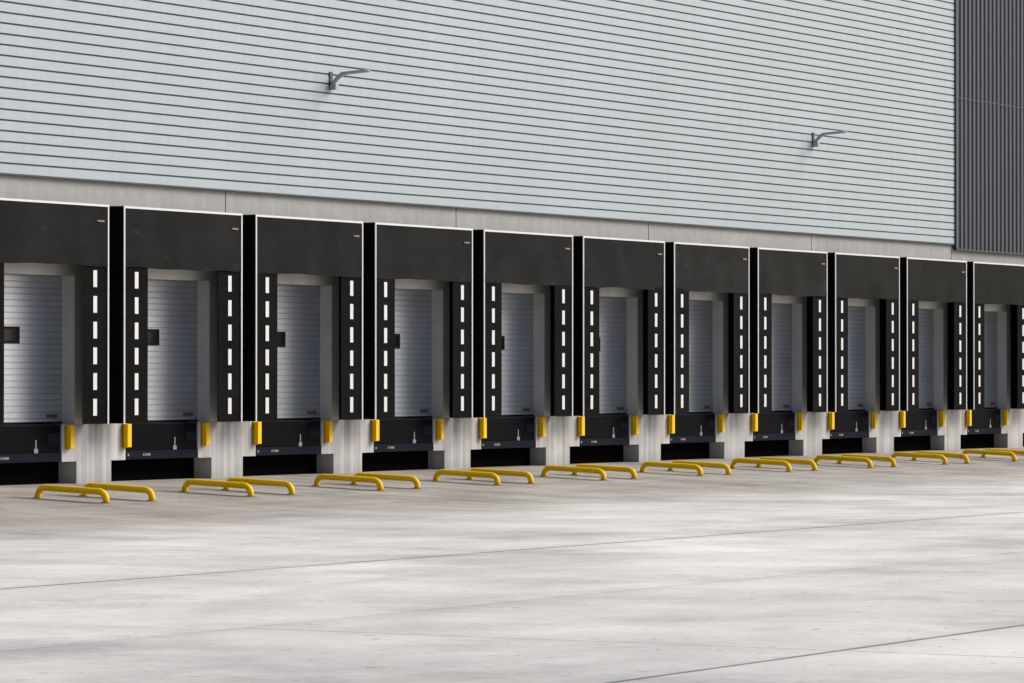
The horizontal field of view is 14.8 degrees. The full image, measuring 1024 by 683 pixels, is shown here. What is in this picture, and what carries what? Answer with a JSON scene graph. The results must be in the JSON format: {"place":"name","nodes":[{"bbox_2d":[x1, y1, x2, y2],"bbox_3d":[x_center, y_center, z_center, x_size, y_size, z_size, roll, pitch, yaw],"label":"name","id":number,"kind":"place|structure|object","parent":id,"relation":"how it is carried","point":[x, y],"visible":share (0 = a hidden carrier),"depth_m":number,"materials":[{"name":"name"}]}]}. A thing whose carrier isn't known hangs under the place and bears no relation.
{"place":"outdoors","nodes":[
{"label":"outdoors","id":0,"kind":"place"},
{"bbox_2d":[0,0,954,244],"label":"wall cladding","id":1,"kind":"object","parent":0,"point":[710,113],"visible":1,"depth_m":76.11,"materials":[{"name":"grey metal"}]},
{"bbox_2d":[329,69,370,89],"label":"wall light","id":2,"kind":"object","parent":1,"relation":"attached to","point":[333,85],"visible":1,"depth_m":70.20,"materials":[{"name":"grey metal"}]},
{"bbox_2d":[812,131,846,146],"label":"wall light","id":3,"kind":"object","parent":1,"relation":"attached to","point":[815,143],"visible":1,"depth_m":87.42,"materials":[{"name":"grey metal"}]},
{"bbox_2d":[0,447,1023,682],"bbox_3d":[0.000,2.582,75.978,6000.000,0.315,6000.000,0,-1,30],"label":"ground","id":4,"kind":"structure","parent":0,"point":[908,570],"depth_m":39.50,"materials":[{"name":"concrete"}]},
{"bbox_2d":[32,484,111,503],"bbox_3d":[-6.593,2.307,58.895,1.430,0.275,0.170,3,1,30],"label":"wheel guide","id":5,"kind":"object","parent":4,"relation":"on","point":[72,489],"visible":0.93,"depth_m":58.84,"materials":[{"name":"yellow metal"}]},
{"bbox_2d":[79,483,157,500],"bbox_3d":[-6.003,2.317,59.917,1.430,0.275,0.170,3,1,30],"label":"wheel guide","id":6,"kind":"object","parent":4,"relation":"on","point":[132,488],"visible":0.68,"depth_m":59.82,"materials":[{"name":"yellow metal"}]},
{"bbox_2d":[179,479,255,496],"bbox_3d":[-4.660,2.340,62.242,1.430,0.275,0.170,3,1,30],"label":"wheel guide","id":7,"kind":"object","parent":4,"relation":"on","point":[216,483],"visible":0.96,"depth_m":62.19,"materials":[{"name":"yellow metal"}]},
{"bbox_2d":[221,477,296,494],"bbox_3d":[-4.070,2.350,63.264,1.430,0.275,0.170,3,1,30],"label":"wheel guide","id":8,"kind":"object","parent":4,"relation":"on","point":[279,483],"visible":0.7,"depth_m":63.16,"materials":[{"name":"yellow metal"}]},
{"bbox_2d":[312,474,385,490],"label":"wheel guide","id":9,"kind":"object","parent":4,"relation":"on","point":[364,479],"visible":0.94,"depth_m":65.53,"materials":[{"name":"yellow metal"}]},
{"bbox_2d":[350,472,421,488],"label":"wheel guide","id":10,"kind":"object","parent":4,"relation":"on","point":[415,480],"visible":0.69,"depth_m":66.50,"materials":[{"name":"yellow metal"}]},
{"bbox_2d":[431,469,501,484],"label":"wheel guide","id":11,"kind":"object","parent":4,"relation":"on","point":[494,476],"visible":0.96,"depth_m":68.89,"materials":[{"name":"yellow metal"}]},
{"bbox_2d":[466,468,535,483],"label":"wheel guide","id":12,"kind":"object","parent":4,"relation":"on","point":[529,476],"visible":0.7,"depth_m":69.83,"materials":[{"name":"yellow metal"}]},
{"bbox_2d":[0,175,1023,484],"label":"concrete wall","id":13,"kind":"structure","parent":4,"relation":"on","point":[98,453],"depth_m":74.17,"materials":[{"name":"grey concrete"}]},
{"bbox_2d":[0,424,60,463],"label":"dock leveller","id":14,"kind":"object","parent":13,"relation":"attached to","point":[29,443],"visible":1,"depth_m":62.70,"materials":[{"name":"black metal"}]},
{"bbox_2d":[4,274,61,424],"bbox_3d":[-8.043,0.126,62.586,0.044,2.405,2.900,0,-1,30],"label":"dock door","id":15,"kind":"structure","parent":13,"relation":"attached to","point":[32,349],"depth_m":63.16,"materials":[{"name":"grey metal"}]},
{"bbox_2d":[0,198,108,425],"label":"dock shelter","id":16,"kind":"object","parent":13,"relation":"attached to","point":[44,232],"visible":1,"depth_m":63.11,"materials":[{"name":"plastic"}]},
{"bbox_2d":[65,425,74,448],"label":"dock bumpers","id":17,"kind":"object","parent":13,"relation":"attached to","point":[69,436],"visible":1,"depth_m":63.46,"materials":[{"name":"yellow rubber"}]},
{"bbox_2d":[125,422,197,459],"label":"dock leveller","id":18,"kind":"object","parent":13,"relation":"attached to","point":[159,440],"visible":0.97,"depth_m":65.88,"materials":[{"name":"black metal"}]},
{"bbox_2d":[122,422,209,447],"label":"dock bumpers","id":19,"kind":"object","parent":13,"relation":"attached to","point":[127,435],"visible":0.96,"depth_m":64.89,"materials":[{"name":"yellow rubber"}]},
{"bbox_2d":[148,279,197,421],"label":"dock door","id":20,"kind":"structure","parent":13,"relation":"attached to","point":[172,350],"depth_m":66.54,"materials":[{"name":"grey metal"}]},
{"bbox_2d":[109,206,242,423],"bbox_3d":[-5.670,-0.422,65.684,0.502,3.550,3.450,0,-1,30],"label":"dock shelter","id":21,"kind":"object","parent":13,"relation":"attached to","point":[142,240],"visible":1,"depth_m":64.85,"materials":[{"name":"plastic"}]},
{"bbox_2d":[256,420,320,455],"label":"dock leveller","id":22,"kind":"object","parent":13,"relation":"attached to","point":[290,437],"visible":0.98,"depth_m":69.22,"materials":[{"name":"black metal"}]},
{"bbox_2d":[253,420,332,444],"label":"dock bumpers","id":23,"kind":"object","parent":13,"relation":"attached to","point":[257,431],"visible":1,"depth_m":68.24,"materials":[{"name":"yellow rubber"}]},
{"bbox_2d":[277,284,319,419],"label":"dock door","id":24,"kind":"structure","parent":13,"relation":"attached to","point":[298,352],"depth_m":69.92,"materials":[{"name":"grey metal"}]},
{"bbox_2d":[242,214,362,420],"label":"dock shelter","id":25,"kind":"object","parent":13,"relation":"attached to","point":[273,246],"visible":1,"depth_m":68.28,"materials":[{"name":"plastic"}]},
{"bbox_2d":[374,418,432,451],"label":"dock leveller","id":26,"kind":"object","parent":13,"relation":"attached to","point":[403,434],"visible":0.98,"depth_m":72.57,"materials":[{"name":"black metal"}]},
{"bbox_2d":[371,418,443,441],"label":"dock bumpers","id":27,"kind":"object","parent":13,"relation":"attached to","point":[375,429],"visible":1,"depth_m":71.60,"materials":[{"name":"yellow rubber"}]},
{"bbox_2d":[395,289,431,417],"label":"dock door","id":28,"kind":"structure","parent":13,"relation":"attached to","point":[412,353],"depth_m":73.30,"materials":[{"name":"grey metal"}]},
{"bbox_2d":[363,222,472,418],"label":"dock shelter","id":29,"kind":"object","parent":13,"relation":"attached to","point":[392,252],"visible":0.99,"depth_m":71.66,"materials":[{"name":"plastic"}]},
{"bbox_2d":[481,416,534,448],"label":"dock leveller","id":30,"kind":"object","parent":13,"relation":"attached to","point":[511,432],"visible":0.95,"depth_m":75.95,"materials":[{"name":"black metal"}]},
{"bbox_2d":[479,417,545,438],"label":"dock bumpers","id":31,"kind":"object","parent":13,"relation":"attached to","point":[483,427],"visible":0.95,"depth_m":74.93,"materials":[{"name":"yellow rubber"}]},
{"bbox_2d":[502,293,533,416],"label":"dock door","id":32,"kind":"structure","parent":13,"relation":"attached to","point":[517,354],"depth_m":76.69,"materials":[{"name":"grey metal"}]},
{"bbox_2d":[473,229,572,417],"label":"dock shelter","id":33,"kind":"object","parent":13,"relation":"attached to","point":[515,257],"visible":0.99,"depth_m":75.08,"materials":[{"name":"plastic"}]},
{"bbox_2d":[579,415,628,445],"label":"dock leveller","id":34,"kind":"object","parent":13,"relation":"attached to","point":[601,430],"visible":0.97,"depth_m":79.27,"materials":[{"name":"black metal"}]},
{"bbox_2d":[577,415,638,435],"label":"dock bumpers","id":35,"kind":"object","parent":13,"relation":"attached to","point":[581,425],"visible":1,"depth_m":78.27,"materials":[{"name":"yellow rubber"}]},
{"bbox_2d":[599,297,626,414],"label":"dock door","id":36,"kind":"structure","parent":13,"relation":"attached to","point":[612,351],"depth_m":80.07,"materials":[{"name":"grey metal"}]},
{"bbox_2d":[573,236,664,415],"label":"dock shelter","id":37,"kind":"object","parent":13,"relation":"attached to","point":[601,262],"visible":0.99,"depth_m":78.53,"materials":[{"name":"plastic"}]},
{"bbox_2d":[670,413,715,442],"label":"dock leveller","id":38,"kind":"object","parent":13,"relation":"attached to","point":[694,428],"visible":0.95,"depth_m":82.64,"materials":[{"name":"black metal"}]},
{"bbox_2d":[668,414,724,433],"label":"dock bumpers","id":39,"kind":"object","parent":13,"relation":"attached to","point":[671,423],"visible":0.95,"depth_m":81.64,"materials":[{"name":"yellow rubber"}]},
{"bbox_2d":[689,300,712,413],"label":"dock door","id":40,"kind":"structure","parent":13,"relation":"attached to","point":[700,356],"depth_m":83.44,"materials":[{"name":"grey metal"}]},
{"bbox_2d":[665,242,749,414],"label":"dock shelter","id":41,"kind":"object","parent":13,"relation":"attached to","point":[695,267],"visible":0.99,"depth_m":81.92,"materials":[{"name":"plastic"}]},
{"bbox_2d":[753,412,794,440],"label":"dock leveller","id":42,"kind":"object","parent":13,"relation":"attached to","point":[776,425],"visible":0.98,"depth_m":85.99,"materials":[{"name":"black metal"}]},
{"bbox_2d":[751,413,803,431],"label":"dock bumpers","id":43,"kind":"object","parent":13,"relation":"attached to","point":[754,422],"visible":1,"depth_m":84.99,"materials":[{"name":"yellow rubber"}]},
{"bbox_2d":[772,303,791,411],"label":"dock door","id":44,"kind":"structure","parent":13,"relation":"attached to","point":[781,357],"depth_m":86.83,"materials":[{"name":"grey metal"}]},
{"bbox_2d":[749,247,827,412],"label":"dock shelter","id":45,"kind":"object","parent":13,"relation":"attached to","point":[786,272],"visible":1,"depth_m":85.31,"materials":[{"name":"plastic"}]},
{"bbox_2d":[830,411,868,438],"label":"dock leveller","id":46,"kind":"object","parent":13,"relation":"attached to","point":[851,424],"visible":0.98,"depth_m":89.33,"materials":[{"name":"black metal"}]},
{"bbox_2d":[828,411,876,429],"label":"dock bumpers","id":47,"kind":"object","parent":13,"relation":"attached to","point":[831,420],"visible":1,"depth_m":88.29,"materials":[{"name":"yellow rubber"}]},
{"bbox_2d":[848,306,865,410],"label":"dock door","id":48,"kind":"structure","parent":13,"relation":"attached to","point":[856,358],"depth_m":90.20,"materials":[{"name":"grey metal"}]},
{"bbox_2d":[827,252,899,411],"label":"dock shelter","id":49,"kind":"object","parent":13,"relation":"attached to","point":[860,276],"visible":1,"depth_m":88.78,"materials":[{"name":"plastic"}]},
{"bbox_2d":[901,410,936,436],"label":"dock leveller","id":50,"kind":"object","parent":13,"relation":"attached to","point":[921,423],"visible":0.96,"depth_m":92.70,"materials":[{"name":"black metal"}]},
{"bbox_2d":[899,410,944,427],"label":"dock bumpers","id":51,"kind":"object","parent":13,"relation":"attached to","point":[902,419],"visible":0.99,"depth_m":91.66,"materials":[{"name":"yellow rubber"}]},
{"bbox_2d":[919,309,933,409],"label":"dock door","id":52,"kind":"structure","parent":13,"relation":"attached to","point":[926,359],"depth_m":93.60,"materials":[{"name":"grey metal"}]},
{"bbox_2d":[900,257,966,410],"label":"dock shelter","id":53,"kind":"object","parent":13,"relation":"attached to","point":[931,280],"visible":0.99,"depth_m":92.16,"materials":[{"name":"plastic"}]},
{"bbox_2d":[967,409,1000,434],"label":"dock leveller","id":54,"kind":"object","parent":13,"relation":"attached to","point":[985,421],"visible":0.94,"depth_m":96.05,"materials":[{"name":"black metal"}]},
{"bbox_2d":[966,409,1008,425],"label":"dock bumpers","id":55,"kind":"object","parent":13,"relation":"attached to","point":[969,417],"visible":0.96,"depth_m":95.95,"materials":[{"name":"yellow rubber"}]},
{"bbox_2d":[984,311,997,408],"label":"dock door","id":56,"kind":"structure","parent":13,"relation":"attached to","point":[990,317],"depth_m":96.96,"materials":[{"name":"grey metal"}]},
{"bbox_2d":[967,262,1023,409],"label":"dock shelter","id":57,"kind":"object","parent":13,"relation":"attached to","point":[994,283],"visible":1,"depth_m":95.05,"materials":[{"name":"plastic"}]},
{"bbox_2d":[539,465,607,480],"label":"wheel guide","id":58,"kind":"object","parent":4,"relation":"on","point":[546,469],"visible":0.93,"depth_m":72.25,"materials":[{"name":"yellow metal"}]},
{"bbox_2d":[570,464,638,478],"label":"wheel guide","id":59,"kind":"object","parent":4,"relation":"on","point":[631,471],"visible":0.7,"depth_m":73.18,"materials":[{"name":"yellow metal"}]},
{"bbox_2d":[638,461,704,475],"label":"wheel guide","id":60,"kind":"object","parent":4,"relation":"on","point":[644,465],"visible":0.92,"depth_m":75.58,"materials":[{"name":"yellow metal"}]},
{"bbox_2d":[667,460,732,474],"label":"wheel guide","id":61,"kind":"object","parent":4,"relation":"on","point":[726,467],"visible":0.71,"depth_m":76.52,"materials":[{"name":"yellow metal"}]},
{"bbox_2d":[730,458,792,471],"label":"wheel guide","id":62,"kind":"object","parent":4,"relation":"on","point":[786,464],"visible":0.91,"depth_m":78.93,"materials":[{"name":"yellow metal"}]},
{"bbox_2d":[755,457,818,470],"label":"wheel guide","id":63,"kind":"object","parent":4,"relation":"on","point":[804,461],"visible":0.69,"depth_m":79.85,"materials":[{"name":"yellow metal"}]},
{"bbox_2d":[814,455,873,467],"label":"wheel guide","id":64,"kind":"object","parent":4,"relation":"on","point":[844,458],"visible":0.86,"depth_m":82.27,"materials":[{"name":"yellow metal"}]},
{"bbox_2d":[836,454,897,466],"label":"wheel guide","id":65,"kind":"object","parent":4,"relation":"on","point":[884,458],"visible":0.69,"depth_m":83.20,"materials":[{"name":"yellow metal"}]},
{"bbox_2d":[891,452,948,464],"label":"wheel guide","id":66,"kind":"object","parent":4,"relation":"on","point":[921,455],"visible":0.84,"depth_m":85.60,"materials":[{"name":"yellow metal"}]},
{"bbox_2d":[912,451,970,463],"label":"wheel guide","id":67,"kind":"object","parent":4,"relation":"on","point":[960,455],"visible":0.69,"depth_m":86.54,"materials":[{"name":"yellow metal"}]},
{"bbox_2d":[962,449,1017,461],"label":"wheel guide","id":68,"kind":"object","parent":4,"relation":"on","point":[991,452],"visible":0.79,"depth_m":88.95,"materials":[{"name":"yellow metal"}]},
{"bbox_2d":[981,448,1023,457],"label":"wheel guide","id":69,"kind":"object","parent":4,"relation":"on","point":[1020,452],"visible":0.48,"depth_m":90.04,"materials":[{"name":"yellow metal"}]},
{"bbox_2d":[952,0,1023,254],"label":"wall cladding","id":70,"kind":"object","parent":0,"point":[988,67],"visible":1,"depth_m":96.11,"materials":[{"name":"grey metal"}]}
]}

